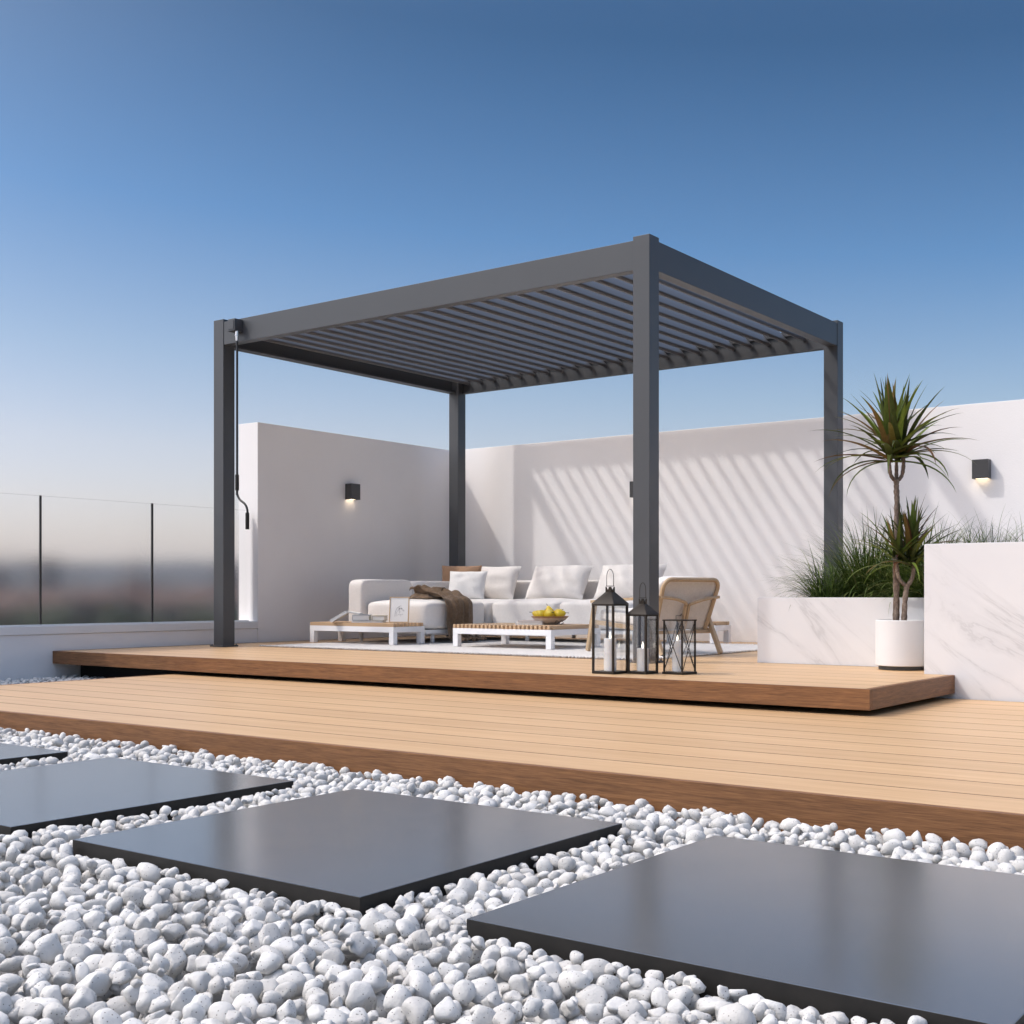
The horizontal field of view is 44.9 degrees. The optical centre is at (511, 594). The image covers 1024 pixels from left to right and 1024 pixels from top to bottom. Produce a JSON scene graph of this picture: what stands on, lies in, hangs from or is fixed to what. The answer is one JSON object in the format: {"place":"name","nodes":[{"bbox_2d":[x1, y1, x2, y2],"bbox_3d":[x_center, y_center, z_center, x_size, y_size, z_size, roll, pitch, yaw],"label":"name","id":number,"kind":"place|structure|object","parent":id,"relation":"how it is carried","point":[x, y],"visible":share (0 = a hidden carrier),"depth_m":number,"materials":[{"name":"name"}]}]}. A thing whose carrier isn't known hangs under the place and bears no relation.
{"place":"outdoors","nodes":[
{"label":"outdoors","id":0,"kind":"place"},
{"bbox_2d":[0,0,1023,509],"label":"sky","id":1,"kind":"structure","parent":0,"point":[170,169],"materials":[{"name":"blue"}]},
{"bbox_2d":[941,506,1023,543],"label":"ornamental grass","id":2,"kind":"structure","parent":0,"point":[979,539],"depth_m":6.50,"materials":[{"name":"green plant"}]},
{"bbox_2d":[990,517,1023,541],"bbox_3d":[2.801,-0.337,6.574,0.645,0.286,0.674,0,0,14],"label":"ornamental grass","id":3,"kind":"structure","parent":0,"point":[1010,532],"depth_m":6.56,"materials":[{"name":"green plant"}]},
{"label":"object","id":4,"kind":"object","parent":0,"visible":0},
{"bbox_2d":[0,675,1023,1023],"bbox_3d":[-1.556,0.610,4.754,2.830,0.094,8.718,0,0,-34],"label":"white pebbles","id":5,"kind":"object","parent":4,"relation":"on","point":[82,939],"visible":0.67,"depth_m":2.17,"materials":[{"name":"white gravel"}]},
{"bbox_2d":[0,743,67,765],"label":"stepping slab","id":6,"kind":"structure","parent":5,"relation":"on","point":[12,753],"depth_m":4.44,"materials":[{"name":"grey stone"}]},
{"bbox_2d":[0,621,257,680],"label":"parapet wall","id":7,"kind":"structure","parent":5,"relation":"on","point":[26,652],"depth_m":8.97,"materials":[{"name":"white paint"}]},
{"bbox_2d":[0,493,248,626],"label":"glass balustrade","id":8,"kind":"object","parent":7,"relation":"on","point":[70,561],"visible":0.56,"depth_m":9.27,"materials":[{"name":"glass"}]},
{"bbox_2d":[0,757,293,842],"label":"stepping slab","id":9,"kind":"structure","parent":5,"relation":"on","point":[76,793],"depth_m":3.60,"materials":[{"name":"grey stone"}]},
{"bbox_2d":[239,422,448,641],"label":"wall","id":10,"kind":"structure","parent":5,"relation":"on","point":[317,543],"depth_m":10.99,"materials":[{"name":"white paint"}]},
{"bbox_2d":[345,483,359,499],"bbox_3d":[-1.438,-0.924,11.181,0.077,0.142,0.115,0,0,37],"label":"wall lamp","id":11,"kind":"object","parent":10,"relation":"attached to","point":[352,491],"visible":1,"depth_m":11.14,"materials":[{"name":"metal"}]},
{"bbox_2d":[73,789,621,915],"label":"stepping slab","id":12,"kind":"structure","parent":5,"relation":"on","point":[362,851],"depth_m":2.82,"materials":[{"name":"grey stone"}]},
{"bbox_2d":[53,635,954,710],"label":"deck","id":13,"kind":"structure","parent":5,"relation":"on","point":[745,678],"depth_m":6.71,"materials":[{"name":"brown wood"}]},
{"bbox_2d":[259,637,756,659],"bbox_3d":[0.162,0.393,9.448,3.417,0.014,2.490,0,0,37],"label":"rug","id":14,"kind":"object","parent":13,"relation":"on","point":[569,648],"visible":0.66,"depth_m":9.10,"materials":[{"name":"white fabric"}]},
{"bbox_2d":[310,621,424,644],"bbox_3d":[-1.166,0.307,9.923,0.910,0.166,0.368,0,0,37],"label":"slat table","id":15,"kind":"object","parent":14,"relation":"on","point":[343,627],"visible":0.99,"depth_m":9.76,"materials":[{"name":"white paint"}]},
{"bbox_2d":[330,610,361,621],"bbox_3d":[-1.323,0.177,9.894,0.242,0.094,0.150,0,0,3],"label":"book","id":16,"kind":"object","parent":15,"relation":"on","point":[339,616],"visible":1,"depth_m":9.83,"materials":[{"name":"white paper"}]},
{"bbox_2d":[352,620,385,622],"bbox_3d":[-1.137,0.216,9.853,0.250,0.015,0.160,0,0,5],"label":"book","id":17,"kind":"object","parent":15,"relation":"on","point":[368,621],"visible":1,"depth_m":9.78,"materials":[{"name":"white paper"}]},
{"bbox_2d":[352,615,371,619],"bbox_3d":[-1.191,0.185,9.855,0.135,0.043,0.150,0,0,3],"label":"book","id":18,"kind":"object","parent":17,"relation":"on","point":[361,617],"visible":0.91,"depth_m":9.79,"materials":[{"name":"white paper"}]},
{"bbox_2d":[372,615,387,619],"bbox_3d":[-1.048,0.189,9.846,0.100,0.037,0.130,0,0,7],"label":"book","id":19,"kind":"object","parent":17,"relation":"on","point":[380,617],"visible":1,"depth_m":9.79,"materials":[{"name":"white paper"}]},
{"bbox_2d":[389,597,409,622],"bbox_3d":[-0.888,0.123,9.780,0.162,0.204,0.056,0,0,13],"label":"picture frame","id":20,"kind":"object","parent":15,"relation":"on","point":[398,609],"visible":1,"depth_m":9.77,"materials":[{"name":"white paper"}]},
{"bbox_2d":[349,579,679,643],"bbox_3d":[0.070,0.132,10.360,2.274,0.516,1.797,0,0,37],"label":"sofa","id":21,"kind":"object","parent":14,"relation":"on","point":[369,597],"visible":0.37,"depth_m":10.25,"materials":[{"name":"white fabric"}]},
{"bbox_2d":[408,585,486,640],"bbox_3d":[-0.561,0.150,10.190,0.646,0.462,0.419,0,0,37],"label":"throw blanket","id":22,"kind":"object","parent":21,"relation":"on","point":[459,605],"visible":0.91,"depth_m":10.11,"materials":[{"name":"brown fabric"}]},
{"bbox_2d":[442,565,481,580],"bbox_3d":[-0.461,-0.102,11.195,0.370,0.320,0.181,0,0,7],"label":"throw pillow","id":23,"kind":"object","parent":21,"relation":"on","point":[446,570],"visible":0.28,"depth_m":11.20,"materials":[{"name":"beige fabric"}]},
{"bbox_2d":[449,571,487,598],"bbox_3d":[-0.397,-0.077,10.896,0.360,0.254,0.161,0,0,20],"label":"throw pillow","id":24,"kind":"object","parent":21,"relation":"on","point":[470,585],"visible":0.88,"depth_m":10.83,"materials":[{"name":"white fabric"}]},
{"bbox_2d":[481,566,520,598],"bbox_3d":[-0.204,-0.098,11.271,0.624,0.311,0.241,0,0,37],"label":"back cushion","id":25,"kind":"object","parent":21,"relation":"on","point":[500,583],"visible":0.55,"depth_m":11.12,"materials":[{"name":"white fabric"}]},
{"bbox_2d":[525,565,592,598],"bbox_3d":[0.405,-0.100,10.808,0.623,0.303,0.261,0,0,37],"label":"back cushion","id":26,"kind":"object","parent":21,"relation":"on","point":[568,582],"visible":0.93,"depth_m":10.70,"materials":[{"name":"white fabric"}]},
{"bbox_2d":[593,564,667,598],"bbox_3d":[0.986,-0.099,10.376,0.633,0.304,0.259,0,0,37],"label":"back cushion","id":27,"kind":"object","parent":21,"relation":"on","point":[623,580],"visible":0.5,"depth_m":10.33,"materials":[{"name":"white fabric"}]},
{"bbox_2d":[453,623,599,649],"bbox_3d":[0.109,0.307,9.245,0.895,0.166,0.645,0,0,37],"label":"slat table","id":28,"kind":"object","parent":14,"relation":"on","point":[506,630],"visible":0.95,"depth_m":9.00,"materials":[{"name":"white paint"}]},
{"bbox_2d":[515,622,544,624],"bbox_3d":[0.146,0.216,9.190,0.210,0.015,0.155,0,0,17],"label":"book","id":29,"kind":"object","parent":28,"relation":"on","point":[528,623],"visible":0.88,"depth_m":9.13,"materials":[{"name":"white paper"}]},
{"bbox_2d":[518,620,540,621],"bbox_3d":[0.153,0.201,9.191,0.190,0.013,0.140,0,0,13],"label":"book","id":30,"kind":"object","parent":29,"relation":"on","point":[528,621],"visible":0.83,"depth_m":9.13,"materials":[{"name":"white paper"}]},
{"bbox_2d":[531,616,568,624],"bbox_3d":[0.281,0.193,9.182,0.282,0.062,0.282,0,0,37],"label":"fruit bowl","id":31,"kind":"object","parent":28,"relation":"on","point":[548,620],"visible":0.91,"depth_m":9.09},
{"bbox_2d":[537,610,545,615],"bbox_3d":[0.228,0.151,9.158,0.090,0.072,0.082,0,0,37],"label":"pear","id":32,"kind":"object","parent":31,"relation":"in","point":[540,612],"visible":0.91,"depth_m":9.13,"materials":[{"name":"yellow food"}]},
{"bbox_2d":[544,610,553,615],"bbox_3d":[0.284,0.149,9.116,0.102,0.072,0.074,0,0,37],"label":"pear","id":33,"kind":"object","parent":31,"relation":"in","point":[548,612],"visible":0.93,"depth_m":9.09,"materials":[{"name":"yellow food"}]},
{"bbox_2d":[554,609,565,615],"bbox_3d":[0.362,0.149,9.137,0.072,0.072,0.104,0,0,75],"label":"pear","id":34,"kind":"object","parent":31,"relation":"in","point":[558,612],"visible":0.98,"depth_m":9.11,"materials":[{"name":"yellow food"}]},
{"bbox_2d":[585,576,722,655],"bbox_3d":[0.952,0.138,8.326,0.548,0.514,0.819,0,0,-33],"label":"armchair","id":35,"kind":"object","parent":14,"relation":"on","point":[688,597],"visible":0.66,"depth_m":8.09,"materials":[{"name":"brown wood"}]},
{"bbox_2d":[667,621,730,643],"bbox_3d":[1.512,0.305,10.023,0.435,0.170,0.280,0,0,37],"label":"slat table","id":36,"kind":"object","parent":14,"relation":"on","point":[725,626],"visible":0.38,"depth_m":9.97,"materials":[{"name":"white paint"}]},
{"bbox_2d":[210,234,842,663],"bbox_3d":[0.116,-0.860,9.502,3.891,2.523,3.039,0,0,37],"label":"pergola","id":37,"kind":"object","parent":13,"relation":"on","point":[646,308],"visible":0.95,"depth_m":9.30,"materials":[{"name":"grey metal"}]},
{"bbox_2d":[235,331,248,528],"bbox_3d":[-2.013,-1.226,9.236,0.145,1.486,0.034,0,0,37],"label":"crank handle","id":38,"kind":"object","parent":37,"relation":"hanging from","point":[237,476],"visible":1,"depth_m":9.26,"materials":[{"name":"black metal"}]},
{"bbox_2d":[591,569,628,673],"bbox_3d":[0.499,0.137,6.293,0.141,0.530,0.141,0,0,40],"label":"lantern","id":39,"kind":"object","parent":13,"relation":"on","point":[610,596],"visible":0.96,"depth_m":6.27,"materials":[{"name":"black metal"}]},
{"bbox_2d":[604,633,615,670],"bbox_3d":[0.499,0.289,6.293,0.064,0.200,0.064,0,0,37],"label":"candle","id":40,"kind":"object","parent":39,"relation":"on","point":[607,654],"visible":0.81,"depth_m":6.26,"materials":[{"name":"wax"}]},
{"bbox_2d":[627,583,658,673],"bbox_3d":[0.663,0.171,6.279,0.122,0.461,0.122,0,0,39],"label":"lantern","id":41,"kind":"object","parent":13,"relation":"on","point":[643,608],"visible":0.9,"depth_m":6.26,"materials":[{"name":"black metal"}]},
{"bbox_2d":[637,642,648,670],"bbox_3d":[0.663,0.313,6.279,0.060,0.150,0.060,0,0,37],"label":"candle","id":42,"kind":"object","parent":41,"relation":"on","point":[640,659],"visible":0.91,"depth_m":6.26,"materials":[{"name":"wax"}]},
{"bbox_2d":[662,614,696,674],"bbox_3d":[0.846,0.249,6.251,0.126,0.305,0.126,0,0,44],"label":"lantern","id":43,"kind":"object","parent":13,"relation":"on","point":[682,672],"visible":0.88,"depth_m":6.25,"materials":[{"name":"black metal"}]},
{"bbox_2d":[672,635,680,671],"bbox_3d":[0.835,0.293,6.256,0.051,0.192,0.051,0,0,37],"label":"candle","id":44,"kind":"object","parent":43,"relation":"on","point":[675,663],"visible":0.84,"depth_m":6.23,"materials":[{"name":"wax"}]},
{"bbox_2d":[757,597,923,666],"bbox_3d":[2.641,0.210,7.951,1.127,0.383,2.494,0,0,37],"label":"planter","id":45,"kind":"object","parent":13,"relation":"on","point":[820,630],"visible":0.39,"depth_m":7.05,"materials":[{"name":"white stone"}]},
{"bbox_2d":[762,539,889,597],"bbox_3d":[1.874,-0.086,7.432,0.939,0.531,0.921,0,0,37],"label":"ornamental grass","id":46,"kind":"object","parent":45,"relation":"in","point":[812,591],"depth_m":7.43,"materials":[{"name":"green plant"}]},
{"bbox_2d":[767,503,954,597],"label":"ornamental grass","id":47,"kind":"object","parent":45,"relation":"in","point":[855,559],"depth_m":7.43,"materials":[{"name":"green plant"}]},
{"bbox_2d":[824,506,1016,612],"bbox_3d":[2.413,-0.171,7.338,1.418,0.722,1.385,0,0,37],"label":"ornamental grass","id":48,"kind":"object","parent":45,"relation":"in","point":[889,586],"depth_m":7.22,"materials":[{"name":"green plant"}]},
{"bbox_2d":[856,514,1003,600],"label":"ornamental grass","id":49,"kind":"object","parent":45,"relation":"in","point":[917,594],"depth_m":6.88,"materials":[{"name":"green plant"}]},
{"bbox_2d":[875,619,923,670],"bbox_3d":[2.081,0.270,6.624,0.264,0.264,0.264,0,0,37],"label":"plant pot","id":50,"kind":"object","parent":13,"relation":"on","point":[899,644],"visible":0.88,"depth_m":6.51,"materials":[{"name":"white ceramic"}]},
{"bbox_2d":[812,374,974,619],"bbox_3d":[2.016,-0.496,6.635,0.864,1.371,0.789,0,0,-5],"label":"dracaena","id":51,"kind":"object","parent":50,"relation":"in","point":[890,430],"visible":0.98,"depth_m":6.58,"materials":[{"name":"green plant"}]},
{"bbox_2d":[0,673,1023,858],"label":"deck","id":52,"kind":"structure","parent":5,"relation":"on","point":[946,769],"depth_m":4.45,"materials":[{"name":"brown wood"}]},
{"bbox_2d":[924,542,1023,701],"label":"planter","id":53,"kind":"object","parent":52,"relation":"on","point":[974,618],"visible":0.93,"depth_m":6.10,"materials":[{"name":"white stone"}]},
{"bbox_2d":[465,399,1023,641],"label":"wall","id":54,"kind":"structure","parent":5,"relation":"on","point":[741,507],"depth_m":10.49,"materials":[{"name":"white paint"}]},
{"bbox_2d":[630,481,632,497],"bbox_3d":[1.117,-0.932,11.016,0.118,0.142,0.077,0,0,37],"label":"wall lamp","id":55,"kind":"object","parent":54,"relation":"attached to","point":[631,489],"visible":0.33,"depth_m":11.01,"materials":[{"name":"metal"}]},
{"bbox_2d":[972,459,990,479],"bbox_3d":[3.503,-0.932,9.238,0.118,0.142,0.077,0,0,37],"label":"wall lamp","id":56,"kind":"object","parent":54,"relation":"attached to","point":[981,468],"visible":0.98,"depth_m":9.20,"materials":[{"name":"metal"}]},
{"bbox_2d":[467,835,1023,1023],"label":"stepping slab","id":57,"kind":"structure","parent":5,"relation":"on","point":[873,939],"depth_m":2.12,"materials":[{"name":"grey stone"}]}
]}

